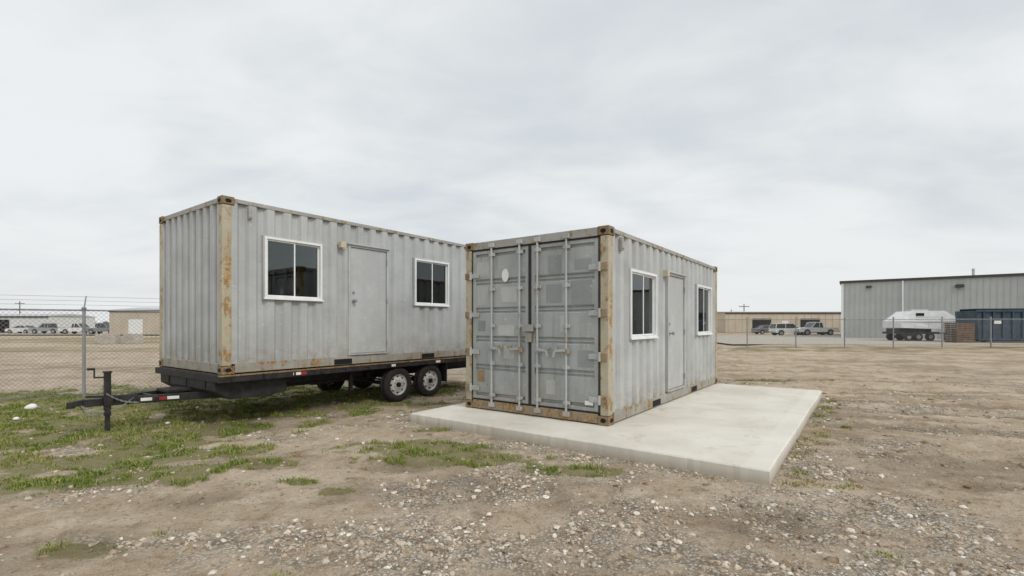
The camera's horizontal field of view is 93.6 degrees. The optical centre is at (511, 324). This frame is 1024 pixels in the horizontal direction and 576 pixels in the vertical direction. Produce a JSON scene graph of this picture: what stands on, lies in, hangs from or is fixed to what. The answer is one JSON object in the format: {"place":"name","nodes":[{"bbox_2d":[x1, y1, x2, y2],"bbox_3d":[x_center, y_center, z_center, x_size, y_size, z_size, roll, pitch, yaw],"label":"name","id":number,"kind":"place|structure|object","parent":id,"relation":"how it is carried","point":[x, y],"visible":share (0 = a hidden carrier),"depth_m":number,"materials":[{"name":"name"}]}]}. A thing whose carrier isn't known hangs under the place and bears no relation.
{"place":"outdoors","nodes":[
{"label":"outdoors","id":0,"kind":"place"},
{"bbox_2d":[0,334,158,334],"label":"road","id":1,"kind":"structure","parent":0,"point":[61,334],"depth_m":69.14,"materials":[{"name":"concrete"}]},
{"bbox_2d":[0,378,1018,575],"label":"grass","id":2,"kind":"structure","parent":0,"point":[179,424],"depth_m":6.48,"materials":[{"name":"green plant"}]},
{"bbox_2d":[0,327,1023,575],"bbox_3d":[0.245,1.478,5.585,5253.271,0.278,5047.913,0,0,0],"label":"ground","id":3,"kind":"structure","parent":0,"point":[230,511],"depth_m":4.17,"materials":[{"name":"brown soil"}]},
{"bbox_2d":[5,325,34,332],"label":"parked car","id":4,"kind":"object","parent":3,"relation":"on","point":[20,329],"visible":0.67,"depth_m":83.08,"materials":[{"name":"paint"}]},
{"bbox_2d":[24,403,36,409],"bbox_3d":[-8.695,1.491,8.688,0.190,0.122,0.145,0,0,0],"label":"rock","id":5,"kind":"object","parent":3,"relation":"on","point":[30,406],"visible":0.81,"depth_m":8.65,"materials":[{"name":"white stone"}]},
{"bbox_2d":[27,323,62,333],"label":"parked pickup truck","id":6,"kind":"object","parent":3,"relation":"on","point":[52,326],"visible":0.73,"depth_m":81.12,"materials":[{"name":"paint"}]},
{"bbox_2d":[0,314,94,332],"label":"white storage building","id":7,"kind":"structure","parent":3,"relation":"on","point":[68,323],"depth_m":88.72,"materials":[{"name":"white metal"}]},
{"bbox_2d":[58,323,95,333],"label":"parked pickup truck","id":8,"kind":"object","parent":3,"relation":"on","point":[74,326],"visible":0.59,"depth_m":79.12,"materials":[{"name":"paint"}]},
{"bbox_2d":[86,323,108,333],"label":"parked pickup truck","id":9,"kind":"object","parent":3,"relation":"on","point":[106,326],"visible":0.47,"depth_m":77.08,"materials":[{"name":"paint"}]},
{"bbox_2d":[94,333,110,343],"bbox_3d":[-33.138,1.115,39.175,1.294,0.850,0.700,0,0,-23],"label":"concrete block","id":10,"kind":"object","parent":3,"relation":"on","point":[96,339],"depth_m":38.68,"materials":[{"name":"grey concrete"}]},
{"bbox_2d":[98,333,120,343],"bbox_3d":[-31.988,1.115,38.213,1.294,0.850,0.700,0,0,-6],"label":"concrete block","id":11,"kind":"object","parent":3,"relation":"on","point":[106,338],"depth_m":37.90,"materials":[{"name":"grey concrete"}]},
{"bbox_2d":[122,333,143,343],"bbox_3d":[-30.293,1.115,38.414,1.294,0.850,0.700,0,0,11],"label":"concrete block","id":12,"kind":"object","parent":3,"relation":"on","point":[135,339],"depth_m":38.13,"materials":[{"name":"grey concrete"}]},
{"bbox_2d":[107,307,158,333],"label":"tan metal shed","id":13,"kind":"structure","parent":3,"relation":"on","point":[155,325],"depth_m":74.00,"materials":[{"name":"beige metal"}]},
{"bbox_2d":[0,295,465,401],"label":"chain link fence","id":14,"kind":"object","parent":3,"relation":"on","point":[84,309],"visible":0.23,"depth_m":10.03,"materials":[{"name":"metal"}]},
{"bbox_2d":[66,355,465,432],"bbox_3d":[-3.675,1.082,9.664,2.527,0.956,7.895,0,0,36],"label":"flatbed trailer","id":15,"kind":"object","parent":3,"relation":"on","point":[427,378],"visible":0.86,"depth_m":7.92,"materials":[{"name":"black metal"}]},
{"bbox_2d":[159,195,467,374],"bbox_3d":[-3.343,-0.571,10.073,2.521,2.600,6.074,0,0,36],"label":"shipping container","id":16,"kind":"object","parent":15,"relation":"on","point":[246,286],"visible":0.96,"depth_m":8.19,"materials":[{"name":"metal"}]},
{"bbox_2d":[261,235,323,301],"bbox_3d":[-3.549,-0.885,7.823,0.109,0.996,1.013,0,0,36],"label":"window frame","id":17,"kind":"structure","parent":16,"relation":"in","point":[264,238],"depth_m":7.81,"materials":[{"name":"white plastic"}]},
{"bbox_2d":[347,242,390,355],"bbox_3d":[-2.681,-0.455,8.993,0.175,2.020,0.960,0,0,36],"label":"personnel door","id":18,"kind":"structure","parent":16,"relation":"in","point":[368,266],"depth_m":8.98,"materials":[{"name":"paint"}]},
{"bbox_2d":[412,257,449,306],"bbox_3d":[-1.722,-0.885,10.311,0.109,0.996,1.040,0,0,36],"label":"window frame","id":19,"kind":"structure","parent":16,"relation":"in","point":[414,260],"depth_m":10.22,"materials":[{"name":"white plastic"}]},
{"bbox_2d":[417,262,444,303],"bbox_3d":[-1.731,-0.885,10.318,0.031,0.844,0.884,0,0,36],"label":"window glass","id":20,"kind":"structure","parent":16,"relation":"in","point":[424,270],"depth_m":10.28,"materials":[{"name":"black glass"}]},
{"bbox_2d":[0,389,1023,563],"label":"dirt clods","id":21,"kind":"object","parent":3,"relation":"on","point":[827,558],"visible":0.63,"depth_m":4.49,"materials":[{"name":"soil"}]},
{"bbox_2d":[411,383,821,485],"bbox_3d":[2.322,1.522,8.306,4.724,0.435,6.488,0,0,36],"label":"concrete pad","id":22,"kind":"object","parent":3,"relation":"on","point":[747,433],"visible":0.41,"depth_m":6.04,"materials":[{"name":"grey concrete"}]},
{"bbox_2d":[465,225,716,425],"bbox_3d":[1.919,0.013,9.081,2.521,2.580,5.681,0,0,36],"label":"shipping container","id":23,"kind":"object","parent":22,"relation":"on","point":[606,325],"visible":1,"depth_m":6.93,"materials":[{"name":"metal"}]},
{"bbox_2d":[473,245,529,404],"bbox_3d":[-0.171,0.004,7.221,1.073,2.290,0.048,0,0,36],"label":"door leaf","id":24,"kind":"structure","parent":23,"relation":"in","point":[504,370],"depth_m":7.20,"materials":[{"name":"paint"}]},
{"bbox_2d":[531,237,599,412],"bbox_3d":[0.714,0.004,6.572,1.073,2.290,0.048,0,0,36],"label":"door leaf","id":25,"kind":"structure","parent":23,"relation":"in","point":[582,334],"depth_m":6.54,"materials":[{"name":"paint"}]},
{"bbox_2d":[632,274,651,333],"bbox_3d":[1.934,-0.291,7.152,0.031,0.864,0.924,0,0,36],"label":"window glass","id":26,"kind":"structure","parent":23,"relation":"in","point":[637,280],"depth_m":7.11,"materials":[{"name":"glass"}]},
{"bbox_2d":[629,267,658,339],"bbox_3d":[1.943,-0.291,7.145,0.109,1.016,1.080,0,0,36],"label":"window frame","id":27,"kind":"structure","parent":23,"relation":"in","point":[631,270],"depth_m":7.14,"materials":[{"name":"white plastic"}]},
{"bbox_2d":[665,271,687,392],"bbox_3d":[2.852,0.119,8.370,0.175,2.020,1.010,0,0,36],"label":"personnel door","id":28,"kind":"structure","parent":23,"relation":"in","point":[675,284],"depth_m":8.32,"materials":[{"name":"paint"}]},
{"bbox_2d":[698,288,707,331],"bbox_3d":[3.899,-0.291,9.828,0.031,0.864,0.964,0,0,36],"label":"window glass","id":29,"kind":"structure","parent":23,"relation":"in","point":[700,291],"depth_m":9.77,"materials":[{"name":"black glass"}]},
{"bbox_2d":[694,284,712,335],"bbox_3d":[3.908,-0.291,9.821,0.109,1.016,1.120,0,0,36],"label":"window frame","id":30,"kind":"structure","parent":23,"relation":"in","point":[696,286],"depth_m":9.81,"materials":[{"name":"white plastic"}]},
{"bbox_2d":[751,325,769,333],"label":"parked car","id":31,"kind":"object","parent":3,"relation":"on","point":[759,327],"visible":0.39,"depth_m":76.18,"materials":[{"name":"paint"}]},
{"bbox_2d":[769,323,804,334],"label":"parked suv","id":32,"kind":"object","parent":3,"relation":"on","point":[777,328],"visible":0.58,"depth_m":66.17,"materials":[{"name":"paint"}]},
{"bbox_2d":[797,322,839,334],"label":"parked pickup truck","id":33,"kind":"object","parent":3,"relation":"on","point":[818,327],"visible":0.81,"depth_m":65.08,"materials":[{"name":"paint"}]},
{"bbox_2d":[717,317,1023,348],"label":"chain link fence","id":34,"kind":"object","parent":3,"relation":"on","point":[875,328],"visible":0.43,"depth_m":29.80,"materials":[{"name":"metal"}]},
{"bbox_2d":[839,269,1023,338],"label":"metal warehouse","id":35,"kind":"structure","parent":3,"relation":"on","point":[876,299],"depth_m":48.95,"materials":[{"name":"grey metal"}]},
{"bbox_2d":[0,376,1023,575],"bbox_3d":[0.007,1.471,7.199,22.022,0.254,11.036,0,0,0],"label":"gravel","id":36,"kind":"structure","parent":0,"point":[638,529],"depth_m":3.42,"materials":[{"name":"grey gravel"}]},
{"bbox_2d":[0,0,1023,322],"label":"sky","id":37,"kind":"structure","parent":0,"point":[794,150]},
{"bbox_2d":[717,311,840,332],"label":"tan warehouse","id":38,"kind":"structure","parent":0,"point":[734,326],"depth_m":90.00,"materials":[{"name":"beige metal"}]},
{"bbox_2d":[717,335,1023,343],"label":"yard pavement","id":39,"kind":"structure","parent":0,"point":[807,339],"depth_m":43.15,"materials":[{"name":"concrete"}]},
{"bbox_2d":[882,309,955,340],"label":"trailer","id":40,"kind":"object","parent":39,"relation":"on","point":[907,329],"visible":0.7,"depth_m":42.10,"materials":[{"name":"white metal"}]},
{"bbox_2d":[944,323,974,342],"bbox_3d":[35.700,0.657,38.350,1.400,1.565,1.120,0,0,0],"label":"pallet stack","id":41,"kind":"object","parent":39,"relation":"on","point":[962,336],"visible":0.84,"depth_m":37.85,"materials":[{"name":"brown wood"}]},
{"bbox_2d":[955,308,1023,342],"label":"roll off dumpster","id":42,"kind":"object","parent":39,"relation":"on","point":[1004,317],"visible":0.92,"depth_m":38.20,"materials":[{"name":"blue metal"}]}
]}

